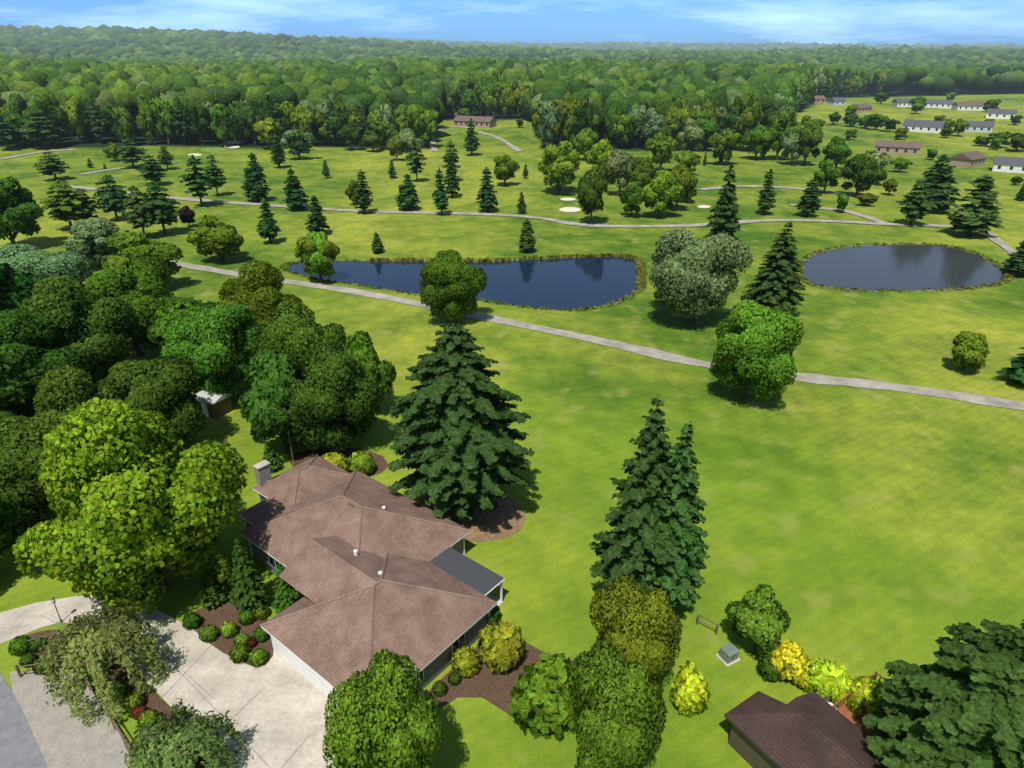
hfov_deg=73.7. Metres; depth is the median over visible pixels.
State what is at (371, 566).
house
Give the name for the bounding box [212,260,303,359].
deciduous tree
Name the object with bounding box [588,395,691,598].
spruce tree
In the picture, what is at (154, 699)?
bed mulch
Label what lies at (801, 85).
forest tree
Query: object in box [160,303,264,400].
deciduous tree
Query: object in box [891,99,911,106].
house
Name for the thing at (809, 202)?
spruce tree
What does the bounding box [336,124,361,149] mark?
deciduous tree
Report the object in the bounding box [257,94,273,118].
forest tree
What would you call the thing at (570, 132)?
forest tree
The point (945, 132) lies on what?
yard tree
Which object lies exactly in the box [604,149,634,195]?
deciduous tree
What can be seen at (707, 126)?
deciduous tree
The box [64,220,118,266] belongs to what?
deciduous tree
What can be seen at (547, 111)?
forest tree
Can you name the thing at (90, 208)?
pine tree
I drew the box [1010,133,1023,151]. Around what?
deciduous tree
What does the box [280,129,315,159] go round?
deciduous tree
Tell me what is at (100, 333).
deciduous tree
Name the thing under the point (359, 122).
pine tree
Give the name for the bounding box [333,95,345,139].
forest tree
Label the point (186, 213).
deciduous tree
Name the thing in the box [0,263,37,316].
deciduous tree
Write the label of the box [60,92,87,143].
tree
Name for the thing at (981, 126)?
house
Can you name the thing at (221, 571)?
deciduous tree
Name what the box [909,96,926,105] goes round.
deciduous tree
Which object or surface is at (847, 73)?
forest tree
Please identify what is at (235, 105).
forest tree
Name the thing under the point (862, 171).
deciduous tree
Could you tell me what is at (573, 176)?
deciduous tree
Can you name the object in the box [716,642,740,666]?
utility transformer box
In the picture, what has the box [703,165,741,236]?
spruce tree
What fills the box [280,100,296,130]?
forest tree
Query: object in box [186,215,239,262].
deciduous tree
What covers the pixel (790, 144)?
deciduous tree
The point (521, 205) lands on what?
spruce tree
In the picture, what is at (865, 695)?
bush
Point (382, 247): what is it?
spruce tree
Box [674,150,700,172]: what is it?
deciduous tree
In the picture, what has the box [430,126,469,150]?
cart path
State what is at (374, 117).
forest tree
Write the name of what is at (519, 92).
forest tree
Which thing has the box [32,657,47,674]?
shrub
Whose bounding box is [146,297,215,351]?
deciduous tree
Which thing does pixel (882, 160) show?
deciduous tree
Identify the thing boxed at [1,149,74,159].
cart path
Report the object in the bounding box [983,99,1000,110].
yard tree
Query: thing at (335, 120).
forest tree
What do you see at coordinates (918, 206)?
pine tree
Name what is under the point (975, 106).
house
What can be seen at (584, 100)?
forest tree
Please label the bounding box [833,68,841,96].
pine tree
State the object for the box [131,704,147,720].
shrub
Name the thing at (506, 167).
deciduous tree
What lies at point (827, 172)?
deciduous tree
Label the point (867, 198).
deciduous tree
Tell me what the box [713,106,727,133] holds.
forest tree
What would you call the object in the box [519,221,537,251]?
spruce tree
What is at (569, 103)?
forest tree
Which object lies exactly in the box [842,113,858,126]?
deciduous tree
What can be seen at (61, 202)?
pine tree
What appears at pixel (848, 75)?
pine tree
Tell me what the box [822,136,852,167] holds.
deciduous tree
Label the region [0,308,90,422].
deciduous tree
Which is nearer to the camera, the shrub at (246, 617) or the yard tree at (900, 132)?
the shrub at (246, 617)
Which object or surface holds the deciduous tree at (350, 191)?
on the ground
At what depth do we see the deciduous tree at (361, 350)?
79.85 m
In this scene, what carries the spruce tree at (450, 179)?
on the ground
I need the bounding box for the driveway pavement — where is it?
[0,595,336,767]
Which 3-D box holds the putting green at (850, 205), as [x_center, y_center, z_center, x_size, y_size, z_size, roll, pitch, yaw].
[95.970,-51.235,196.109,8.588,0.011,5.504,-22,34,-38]
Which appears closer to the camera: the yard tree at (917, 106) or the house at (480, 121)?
the house at (480, 121)
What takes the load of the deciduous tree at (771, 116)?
on the ground
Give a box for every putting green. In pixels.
[200,147,227,151]
[834,203,857,207]
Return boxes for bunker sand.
[224,145,239,147]
[559,207,580,211]
[560,198,575,200]
[697,205,710,207]
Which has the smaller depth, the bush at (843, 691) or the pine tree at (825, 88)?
the bush at (843, 691)
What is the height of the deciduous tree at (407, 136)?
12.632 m
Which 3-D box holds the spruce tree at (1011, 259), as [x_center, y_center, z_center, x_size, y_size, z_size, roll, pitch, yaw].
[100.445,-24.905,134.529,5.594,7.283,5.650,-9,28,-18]
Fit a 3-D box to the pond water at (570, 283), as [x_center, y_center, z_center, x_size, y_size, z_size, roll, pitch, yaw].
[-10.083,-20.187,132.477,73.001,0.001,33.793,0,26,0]
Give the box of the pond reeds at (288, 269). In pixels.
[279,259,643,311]
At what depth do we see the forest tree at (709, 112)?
294.39 m
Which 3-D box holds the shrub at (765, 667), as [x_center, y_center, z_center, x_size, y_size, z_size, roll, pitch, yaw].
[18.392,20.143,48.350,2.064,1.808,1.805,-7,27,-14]
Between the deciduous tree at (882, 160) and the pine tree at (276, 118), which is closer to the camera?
the deciduous tree at (882, 160)
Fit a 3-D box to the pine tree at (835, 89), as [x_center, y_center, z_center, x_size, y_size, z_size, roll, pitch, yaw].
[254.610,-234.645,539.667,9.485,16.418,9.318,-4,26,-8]
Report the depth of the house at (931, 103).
446.03 m
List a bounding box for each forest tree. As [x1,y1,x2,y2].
[0,98,5,107]
[0,103,7,120]
[3,112,28,146]
[27,95,37,109]
[44,111,57,145]
[62,98,84,140]
[103,103,132,139]
[111,106,136,140]
[137,92,155,140]
[149,97,174,144]
[169,102,185,143]
[202,101,216,141]
[209,103,237,146]
[229,100,244,142]
[233,111,249,143]
[243,100,257,140]
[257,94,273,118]
[270,106,291,137]
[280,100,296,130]
[290,104,315,132]
[310,109,327,144]
[323,109,346,145]
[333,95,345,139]
[367,107,379,144]
[378,103,395,124]
[382,93,397,109]
[393,104,410,130]
[396,113,405,132]
[404,102,423,137]
[418,108,438,147]
[445,89,460,118]
[473,79,484,115]
[475,77,495,116]
[489,71,498,82]
[495,74,514,115]
[513,86,527,117]
[526,87,532,114]
[536,99,558,146]
[551,98,563,142]
[558,90,579,130]
[562,116,578,142]
[574,103,592,133]
[579,94,592,114]
[612,114,634,146]
[615,114,637,148]
[628,105,650,144]
[644,107,656,140]
[674,106,696,150]
[691,103,701,110]
[700,93,715,111]
[703,107,712,137]
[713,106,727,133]
[727,96,740,115]
[773,91,785,111]
[792,83,797,108]
[793,92,803,114]
[795,79,807,111]
[805,76,815,108]
[824,70,836,98]
[839,68,853,96]
[842,79,856,96]
[851,75,862,96]
[874,71,887,93]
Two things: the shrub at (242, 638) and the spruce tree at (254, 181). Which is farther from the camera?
the spruce tree at (254, 181)
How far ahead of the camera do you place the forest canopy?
532.42 m
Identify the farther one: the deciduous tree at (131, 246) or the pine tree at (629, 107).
the pine tree at (629, 107)
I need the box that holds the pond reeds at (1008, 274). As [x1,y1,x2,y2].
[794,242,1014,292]
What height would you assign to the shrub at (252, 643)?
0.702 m
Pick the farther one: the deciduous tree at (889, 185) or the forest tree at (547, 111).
the forest tree at (547, 111)
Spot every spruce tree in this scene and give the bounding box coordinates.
[87,158,92,167]
[198,570,226,608]
[228,538,268,613]
[240,153,273,201]
[255,198,280,243]
[261,440,282,472]
[270,134,287,167]
[271,563,302,613]
[280,168,309,209]
[304,195,329,232]
[321,159,330,177]
[353,169,373,213]
[371,231,380,253]
[371,235,384,252]
[388,159,396,178]
[395,173,421,209]
[432,168,448,215]
[444,151,460,197]
[463,118,479,155]
[476,167,498,211]
[516,192,526,213]
[516,218,535,252]
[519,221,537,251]
[522,164,528,178]
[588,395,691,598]
[644,420,709,608]
[703,153,706,165]
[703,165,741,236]
[740,220,805,315]
[756,169,776,214]
[794,178,821,216]
[903,154,961,211]
[945,173,1004,235]
[995,347,1023,384]
[1000,241,1023,272]
[1004,248,1023,275]
[1015,183,1023,200]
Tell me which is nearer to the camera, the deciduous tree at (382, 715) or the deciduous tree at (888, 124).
the deciduous tree at (382, 715)
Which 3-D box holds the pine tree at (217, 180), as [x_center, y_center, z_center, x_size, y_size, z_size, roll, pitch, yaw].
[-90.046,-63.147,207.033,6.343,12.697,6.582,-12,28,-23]
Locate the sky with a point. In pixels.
(872, 22)
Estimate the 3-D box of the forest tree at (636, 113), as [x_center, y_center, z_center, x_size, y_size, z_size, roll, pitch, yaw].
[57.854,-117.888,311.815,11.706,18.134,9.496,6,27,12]
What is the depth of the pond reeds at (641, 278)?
144.26 m
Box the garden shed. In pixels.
[194,389,232,418]
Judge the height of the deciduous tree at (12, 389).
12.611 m
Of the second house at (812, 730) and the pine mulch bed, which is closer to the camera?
the second house at (812, 730)
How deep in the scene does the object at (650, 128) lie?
296.18 m
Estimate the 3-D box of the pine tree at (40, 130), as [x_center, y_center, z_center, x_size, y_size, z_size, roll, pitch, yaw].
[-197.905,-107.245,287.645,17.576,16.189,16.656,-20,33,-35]
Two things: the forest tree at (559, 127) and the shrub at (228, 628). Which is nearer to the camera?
the shrub at (228, 628)
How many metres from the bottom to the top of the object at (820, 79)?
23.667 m
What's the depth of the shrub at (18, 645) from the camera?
49.89 m
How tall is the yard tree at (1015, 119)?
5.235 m
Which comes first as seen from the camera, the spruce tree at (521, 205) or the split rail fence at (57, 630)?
the split rail fence at (57, 630)
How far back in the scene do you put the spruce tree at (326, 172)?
236.20 m
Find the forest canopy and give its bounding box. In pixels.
[0,24,1023,140]
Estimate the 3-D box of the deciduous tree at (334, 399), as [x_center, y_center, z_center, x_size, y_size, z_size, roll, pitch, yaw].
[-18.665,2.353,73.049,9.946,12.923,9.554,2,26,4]
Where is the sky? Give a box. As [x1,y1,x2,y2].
[0,0,1023,45]
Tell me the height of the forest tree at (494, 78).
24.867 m
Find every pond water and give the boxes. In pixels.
[286,256,637,309]
[802,245,1004,289]
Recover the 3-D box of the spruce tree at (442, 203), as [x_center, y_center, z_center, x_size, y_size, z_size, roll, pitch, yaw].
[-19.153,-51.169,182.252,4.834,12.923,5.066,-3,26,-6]
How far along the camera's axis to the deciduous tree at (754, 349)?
80.65 m
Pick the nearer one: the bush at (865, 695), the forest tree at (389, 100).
the bush at (865, 695)
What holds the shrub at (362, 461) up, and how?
on the bed mulch at (380, 463)
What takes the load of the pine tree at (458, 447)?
on the ground
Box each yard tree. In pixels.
[457,108,470,115]
[516,118,523,126]
[799,99,808,111]
[845,105,858,115]
[845,129,857,139]
[866,150,876,154]
[873,92,889,103]
[894,127,908,139]
[911,102,925,113]
[927,149,937,159]
[939,128,952,137]
[946,93,956,99]
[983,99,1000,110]
[990,138,1003,149]
[1010,115,1023,124]
[1010,176,1023,184]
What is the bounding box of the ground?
[0,89,1023,767]
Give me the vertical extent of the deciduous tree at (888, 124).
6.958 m
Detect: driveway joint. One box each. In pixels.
[150,640,269,767]
[155,646,214,699]
[162,647,209,696]
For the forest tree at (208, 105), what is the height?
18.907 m
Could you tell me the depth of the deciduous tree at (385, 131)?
298.25 m
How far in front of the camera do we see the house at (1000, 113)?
386.59 m
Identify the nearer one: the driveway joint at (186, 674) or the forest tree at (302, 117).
the driveway joint at (186, 674)
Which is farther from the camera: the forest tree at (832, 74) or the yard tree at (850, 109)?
the forest tree at (832, 74)
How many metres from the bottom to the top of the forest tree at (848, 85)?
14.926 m
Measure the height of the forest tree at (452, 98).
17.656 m
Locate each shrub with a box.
[7,635,30,655]
[18,652,37,667]
[28,637,46,652]
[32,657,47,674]
[105,680,130,701]
[120,692,144,712]
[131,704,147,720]
[137,708,160,730]
[182,612,200,629]
[198,624,218,642]
[220,620,237,637]
[229,643,249,663]
[233,632,249,644]
[237,608,255,625]
[247,639,256,647]
[248,647,267,667]
[252,626,269,642]
[253,604,269,620]
[321,452,349,471]
[347,451,374,474]
[432,680,447,696]
[448,672,461,685]
[450,645,481,677]
[757,656,781,681]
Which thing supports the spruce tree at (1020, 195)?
on the ground
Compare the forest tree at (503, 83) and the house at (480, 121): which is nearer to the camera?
the house at (480, 121)
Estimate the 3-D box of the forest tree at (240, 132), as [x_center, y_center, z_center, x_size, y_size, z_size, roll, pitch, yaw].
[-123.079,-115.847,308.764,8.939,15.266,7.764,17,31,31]
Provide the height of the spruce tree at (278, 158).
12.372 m
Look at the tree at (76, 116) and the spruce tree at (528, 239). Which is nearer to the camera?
the spruce tree at (528, 239)
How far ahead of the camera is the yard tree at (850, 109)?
402.92 m
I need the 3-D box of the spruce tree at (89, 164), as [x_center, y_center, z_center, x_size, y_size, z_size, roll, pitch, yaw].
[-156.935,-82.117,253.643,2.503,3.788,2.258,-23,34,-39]
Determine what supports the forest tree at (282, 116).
on the ground
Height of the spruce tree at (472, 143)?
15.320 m
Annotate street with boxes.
[0,673,47,767]
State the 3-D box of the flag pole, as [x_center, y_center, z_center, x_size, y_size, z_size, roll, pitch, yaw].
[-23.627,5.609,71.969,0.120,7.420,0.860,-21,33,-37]
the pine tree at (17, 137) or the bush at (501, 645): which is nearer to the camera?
the bush at (501, 645)
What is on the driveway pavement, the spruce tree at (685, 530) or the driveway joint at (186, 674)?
the driveway joint at (186, 674)
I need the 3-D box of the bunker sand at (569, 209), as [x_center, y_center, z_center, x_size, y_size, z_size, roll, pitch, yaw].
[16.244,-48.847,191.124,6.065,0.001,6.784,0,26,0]
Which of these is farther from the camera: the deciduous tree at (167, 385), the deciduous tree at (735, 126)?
the deciduous tree at (735, 126)
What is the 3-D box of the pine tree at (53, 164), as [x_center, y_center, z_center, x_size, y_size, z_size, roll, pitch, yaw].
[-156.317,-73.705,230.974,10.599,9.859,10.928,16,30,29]
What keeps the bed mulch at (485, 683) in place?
on the ground
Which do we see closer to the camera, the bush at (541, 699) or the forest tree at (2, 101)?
the bush at (541, 699)
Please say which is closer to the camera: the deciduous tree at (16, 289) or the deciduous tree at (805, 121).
the deciduous tree at (16, 289)
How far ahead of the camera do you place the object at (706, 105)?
300.16 m
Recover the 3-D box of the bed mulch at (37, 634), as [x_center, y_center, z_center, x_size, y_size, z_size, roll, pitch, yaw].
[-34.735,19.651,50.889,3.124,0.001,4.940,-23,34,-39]
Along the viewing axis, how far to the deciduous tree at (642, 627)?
42.33 m
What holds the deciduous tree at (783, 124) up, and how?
on the ground
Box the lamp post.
[50,597,62,622]
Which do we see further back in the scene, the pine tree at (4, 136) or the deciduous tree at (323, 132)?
the deciduous tree at (323, 132)
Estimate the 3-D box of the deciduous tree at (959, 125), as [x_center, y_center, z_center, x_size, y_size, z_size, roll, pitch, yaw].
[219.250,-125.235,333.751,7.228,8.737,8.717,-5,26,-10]
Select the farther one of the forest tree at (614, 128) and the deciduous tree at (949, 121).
the deciduous tree at (949, 121)
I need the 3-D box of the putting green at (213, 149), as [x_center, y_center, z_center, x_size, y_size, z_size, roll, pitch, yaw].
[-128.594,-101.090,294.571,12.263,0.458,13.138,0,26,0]
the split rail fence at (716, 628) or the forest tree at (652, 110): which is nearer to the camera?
the split rail fence at (716, 628)
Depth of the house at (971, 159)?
257.83 m
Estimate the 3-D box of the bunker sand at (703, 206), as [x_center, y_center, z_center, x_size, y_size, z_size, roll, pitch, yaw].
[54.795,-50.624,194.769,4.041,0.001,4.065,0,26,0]
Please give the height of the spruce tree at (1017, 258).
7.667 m
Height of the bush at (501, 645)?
4.314 m
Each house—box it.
[237,455,504,700]
[453,115,496,127]
[485,110,496,116]
[724,672,887,767]
[809,96,825,103]
[827,97,846,105]
[848,103,871,112]
[874,140,922,155]
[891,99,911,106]
[902,119,945,132]
[924,99,952,108]
[949,151,987,167]
[951,102,984,110]
[964,120,994,132]
[986,108,1017,118]
[992,156,1023,172]
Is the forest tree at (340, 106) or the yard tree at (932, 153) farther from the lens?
the forest tree at (340, 106)
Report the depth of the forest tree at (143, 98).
302.31 m
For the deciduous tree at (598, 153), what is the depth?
233.42 m
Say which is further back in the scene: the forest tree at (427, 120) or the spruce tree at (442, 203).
the forest tree at (427, 120)
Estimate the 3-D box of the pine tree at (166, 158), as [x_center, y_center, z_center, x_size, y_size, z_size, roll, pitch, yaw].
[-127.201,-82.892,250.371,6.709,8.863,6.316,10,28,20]
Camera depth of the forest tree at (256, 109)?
316.58 m
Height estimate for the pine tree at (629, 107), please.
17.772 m
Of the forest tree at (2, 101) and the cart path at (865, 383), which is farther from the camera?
the forest tree at (2, 101)
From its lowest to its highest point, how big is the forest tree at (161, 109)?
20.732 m
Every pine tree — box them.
[0,115,21,149]
[2,112,31,146]
[18,109,65,148]
[31,152,71,179]
[38,180,88,228]
[72,188,98,218]
[84,97,109,143]
[86,102,106,141]
[92,174,131,220]
[114,139,146,167]
[121,185,155,237]
[136,154,166,180]
[141,180,180,234]
[156,145,174,169]
[171,96,189,145]
[178,155,212,206]
[203,154,226,195]
[268,96,285,140]
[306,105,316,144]
[324,99,342,146]
[353,105,367,146]
[387,323,534,519]
[404,139,425,181]
[442,140,461,173]
[458,79,465,108]
[623,104,632,114]
[634,112,647,147]
[821,74,831,95]
[832,77,840,96]
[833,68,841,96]
[841,70,849,96]
[862,619,1023,767]
[895,181,937,224]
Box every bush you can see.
[477,620,524,673]
[486,605,500,625]
[508,652,582,738]
[670,660,710,715]
[756,645,767,659]
[770,640,807,683]
[793,652,813,690]
[807,658,849,700]
[830,676,853,710]
[846,675,888,716]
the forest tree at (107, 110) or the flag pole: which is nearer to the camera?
the flag pole
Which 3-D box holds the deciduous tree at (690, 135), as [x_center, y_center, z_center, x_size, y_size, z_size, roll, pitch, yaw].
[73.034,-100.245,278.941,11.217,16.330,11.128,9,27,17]
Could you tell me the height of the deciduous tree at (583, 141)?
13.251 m
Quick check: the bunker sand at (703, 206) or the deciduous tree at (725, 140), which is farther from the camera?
the deciduous tree at (725, 140)
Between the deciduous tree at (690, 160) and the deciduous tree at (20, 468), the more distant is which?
the deciduous tree at (690, 160)
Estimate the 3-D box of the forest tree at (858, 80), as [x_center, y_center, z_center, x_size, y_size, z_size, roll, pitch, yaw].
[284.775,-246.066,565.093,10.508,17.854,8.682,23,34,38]
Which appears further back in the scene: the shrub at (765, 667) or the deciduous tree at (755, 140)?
the deciduous tree at (755, 140)
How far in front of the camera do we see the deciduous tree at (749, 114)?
286.80 m
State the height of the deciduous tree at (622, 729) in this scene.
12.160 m
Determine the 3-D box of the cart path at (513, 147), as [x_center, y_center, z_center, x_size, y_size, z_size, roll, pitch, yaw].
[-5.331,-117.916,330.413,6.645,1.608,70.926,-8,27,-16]
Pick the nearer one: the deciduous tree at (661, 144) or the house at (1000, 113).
the deciduous tree at (661, 144)
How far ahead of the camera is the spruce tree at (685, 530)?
49.97 m
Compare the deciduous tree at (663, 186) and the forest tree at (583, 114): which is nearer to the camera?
the deciduous tree at (663, 186)
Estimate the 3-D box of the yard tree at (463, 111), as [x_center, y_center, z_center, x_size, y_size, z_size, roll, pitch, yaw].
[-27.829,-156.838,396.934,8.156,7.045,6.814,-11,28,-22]
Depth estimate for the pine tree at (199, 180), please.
190.90 m
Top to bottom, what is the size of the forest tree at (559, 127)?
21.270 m
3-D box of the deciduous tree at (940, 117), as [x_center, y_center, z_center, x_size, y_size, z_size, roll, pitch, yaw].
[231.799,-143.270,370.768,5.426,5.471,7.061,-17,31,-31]
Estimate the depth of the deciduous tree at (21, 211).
148.67 m
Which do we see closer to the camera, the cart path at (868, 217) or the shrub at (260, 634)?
the shrub at (260, 634)
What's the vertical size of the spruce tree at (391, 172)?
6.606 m
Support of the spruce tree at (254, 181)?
on the ground
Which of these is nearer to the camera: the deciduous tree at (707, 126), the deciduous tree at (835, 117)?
the deciduous tree at (707, 126)
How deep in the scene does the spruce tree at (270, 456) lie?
71.43 m
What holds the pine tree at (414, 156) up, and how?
on the ground
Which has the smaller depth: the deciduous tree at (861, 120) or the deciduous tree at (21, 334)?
the deciduous tree at (21, 334)
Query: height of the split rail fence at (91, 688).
1.450 m
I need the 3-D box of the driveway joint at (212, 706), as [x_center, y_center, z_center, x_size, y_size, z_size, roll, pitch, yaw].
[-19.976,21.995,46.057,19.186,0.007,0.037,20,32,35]
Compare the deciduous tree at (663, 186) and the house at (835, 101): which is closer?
the deciduous tree at (663, 186)
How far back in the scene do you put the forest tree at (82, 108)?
306.06 m
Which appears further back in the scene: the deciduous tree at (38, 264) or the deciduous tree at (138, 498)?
the deciduous tree at (38, 264)
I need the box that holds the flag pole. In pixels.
[283,407,293,464]
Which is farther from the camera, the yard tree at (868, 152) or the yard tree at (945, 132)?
the yard tree at (945, 132)
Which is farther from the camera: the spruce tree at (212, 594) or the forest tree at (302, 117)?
the forest tree at (302, 117)
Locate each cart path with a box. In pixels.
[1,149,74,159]
[60,185,1015,253]
[80,165,144,174]
[171,261,1023,410]
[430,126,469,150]
[478,131,521,151]
[698,185,849,194]
[790,204,890,223]
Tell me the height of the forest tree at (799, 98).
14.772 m
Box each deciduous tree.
[0,176,43,243]
[0,243,93,287]
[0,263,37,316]
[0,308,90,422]
[0,354,30,423]
[0,416,62,534]
[0,497,21,556]
[12,397,248,618]
[18,364,128,447]
[19,274,141,392]
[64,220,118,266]
[68,217,119,235]
[78,256,177,356]
[101,230,183,274]
[102,142,119,161]
[105,355,205,449]
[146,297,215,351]
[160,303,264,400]
[178,205,195,227]
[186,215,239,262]
[201,221,244,261]
[209,554,235,594]
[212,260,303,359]
[236,350,312,453]
[251,117,283,149]
[253,300,345,365]
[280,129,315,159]
[287,341,383,452]
[294,236,340,281]
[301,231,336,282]
[318,123,335,144]
[322,648,444,767]
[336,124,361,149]
[343,330,396,401]
[345,179,357,204]
[361,130,381,151]
[370,120,398,149]
[386,135,406,160]
[399,128,423,154]
[419,249,487,322]
[493,154,519,185]
[538,140,579,194]
[546,167,578,189]
[568,639,667,767]
[572,128,598,154]
[577,164,608,223]
[584,139,612,168]
[589,574,682,701]
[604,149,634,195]
[619,181,641,216]
[629,156,655,199]
[639,169,685,217]
[644,132,679,169]
[648,228,753,322]
[659,111,681,143]
[667,99,688,111]
[671,162,691,210]
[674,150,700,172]
[676,117,704,151]
[683,166,697,202]
[684,110,717,151]
[706,128,741,164]
[710,300,804,399]
[718,114,741,133]
[724,583,790,657]
[727,116,760,149]
[737,90,761,151]
[741,125,772,159]
[760,150,766,159]
[764,110,780,128]
[767,106,799,159]
[780,133,806,164]
[795,121,822,165]
[796,116,823,145]
[813,159,842,193]
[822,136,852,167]
[828,112,841,124]
[837,193,848,212]
[841,153,886,196]
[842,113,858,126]
[855,193,878,205]
[856,115,871,128]
[866,113,888,129]
[866,152,890,182]
[881,119,901,131]
[882,178,897,194]
[890,157,913,172]
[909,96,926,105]
[934,115,945,120]
[942,118,954,128]
[950,331,989,370]
[951,118,968,136]
[973,136,990,145]
[987,132,1012,145]
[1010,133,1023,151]
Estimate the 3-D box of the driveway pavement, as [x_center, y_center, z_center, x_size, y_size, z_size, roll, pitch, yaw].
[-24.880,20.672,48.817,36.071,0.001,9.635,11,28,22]
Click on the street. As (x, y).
(19, 747)
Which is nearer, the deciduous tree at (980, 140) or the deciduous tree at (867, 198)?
the deciduous tree at (867, 198)
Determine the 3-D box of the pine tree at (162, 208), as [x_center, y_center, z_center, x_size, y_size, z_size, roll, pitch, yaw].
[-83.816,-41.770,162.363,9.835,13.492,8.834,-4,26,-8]
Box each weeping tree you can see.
[35,600,170,732]
[121,698,248,767]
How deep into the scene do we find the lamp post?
52.43 m
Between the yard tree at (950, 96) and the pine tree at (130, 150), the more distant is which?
the yard tree at (950, 96)
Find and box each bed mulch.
[20,629,63,662]
[64,626,210,767]
[193,604,272,666]
[289,447,387,475]
[428,642,581,720]
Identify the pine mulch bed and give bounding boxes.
[417,495,525,541]
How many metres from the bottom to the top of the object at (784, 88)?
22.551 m
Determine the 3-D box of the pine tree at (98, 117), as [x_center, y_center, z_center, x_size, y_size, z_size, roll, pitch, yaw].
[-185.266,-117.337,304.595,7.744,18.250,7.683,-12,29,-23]
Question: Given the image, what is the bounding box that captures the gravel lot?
[10,668,129,767]
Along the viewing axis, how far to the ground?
85.23 m
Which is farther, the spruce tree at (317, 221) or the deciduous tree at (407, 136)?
the deciduous tree at (407, 136)
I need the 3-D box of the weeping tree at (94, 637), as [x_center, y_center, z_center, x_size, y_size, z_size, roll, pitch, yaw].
[-27.848,18.328,46.784,7.639,6.877,7.180,13,29,25]
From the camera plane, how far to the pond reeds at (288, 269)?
124.11 m
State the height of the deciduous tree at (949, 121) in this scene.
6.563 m
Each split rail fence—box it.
[14,658,138,765]
[27,629,59,641]
[696,614,718,634]
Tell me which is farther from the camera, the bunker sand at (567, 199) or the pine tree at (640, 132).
the pine tree at (640, 132)
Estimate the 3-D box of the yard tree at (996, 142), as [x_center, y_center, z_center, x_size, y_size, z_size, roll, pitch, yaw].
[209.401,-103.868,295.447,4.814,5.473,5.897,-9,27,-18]
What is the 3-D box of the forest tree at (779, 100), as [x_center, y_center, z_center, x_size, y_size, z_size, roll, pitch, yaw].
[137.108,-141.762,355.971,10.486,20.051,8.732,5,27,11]
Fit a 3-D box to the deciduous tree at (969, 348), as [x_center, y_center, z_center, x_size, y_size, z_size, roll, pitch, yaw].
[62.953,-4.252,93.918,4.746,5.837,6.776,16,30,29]
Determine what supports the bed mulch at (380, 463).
on the ground
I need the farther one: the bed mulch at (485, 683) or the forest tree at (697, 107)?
the forest tree at (697, 107)
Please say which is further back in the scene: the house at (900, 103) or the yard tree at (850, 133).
the house at (900, 103)
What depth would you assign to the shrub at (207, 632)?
51.15 m
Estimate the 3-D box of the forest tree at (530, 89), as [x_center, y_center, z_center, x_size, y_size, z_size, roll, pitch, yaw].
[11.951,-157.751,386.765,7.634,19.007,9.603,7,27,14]
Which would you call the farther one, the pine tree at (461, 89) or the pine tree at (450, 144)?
the pine tree at (461, 89)
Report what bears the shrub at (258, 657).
on the bed mulch at (219, 615)
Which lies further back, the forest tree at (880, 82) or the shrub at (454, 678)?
the forest tree at (880, 82)
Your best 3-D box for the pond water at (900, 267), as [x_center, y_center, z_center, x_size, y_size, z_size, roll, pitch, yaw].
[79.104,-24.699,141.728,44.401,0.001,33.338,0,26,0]
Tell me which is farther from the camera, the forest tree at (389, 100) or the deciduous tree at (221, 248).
the forest tree at (389, 100)
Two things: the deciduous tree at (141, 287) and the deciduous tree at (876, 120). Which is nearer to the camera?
the deciduous tree at (141, 287)
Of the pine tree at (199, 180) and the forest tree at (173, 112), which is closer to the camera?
the pine tree at (199, 180)
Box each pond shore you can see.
[289,256,639,310]
[798,244,1010,291]
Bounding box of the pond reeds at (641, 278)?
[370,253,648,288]
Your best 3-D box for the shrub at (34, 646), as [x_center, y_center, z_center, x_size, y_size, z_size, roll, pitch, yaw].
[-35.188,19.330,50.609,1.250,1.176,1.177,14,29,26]
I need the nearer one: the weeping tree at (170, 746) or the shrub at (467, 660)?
the weeping tree at (170, 746)
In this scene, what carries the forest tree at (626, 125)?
on the ground

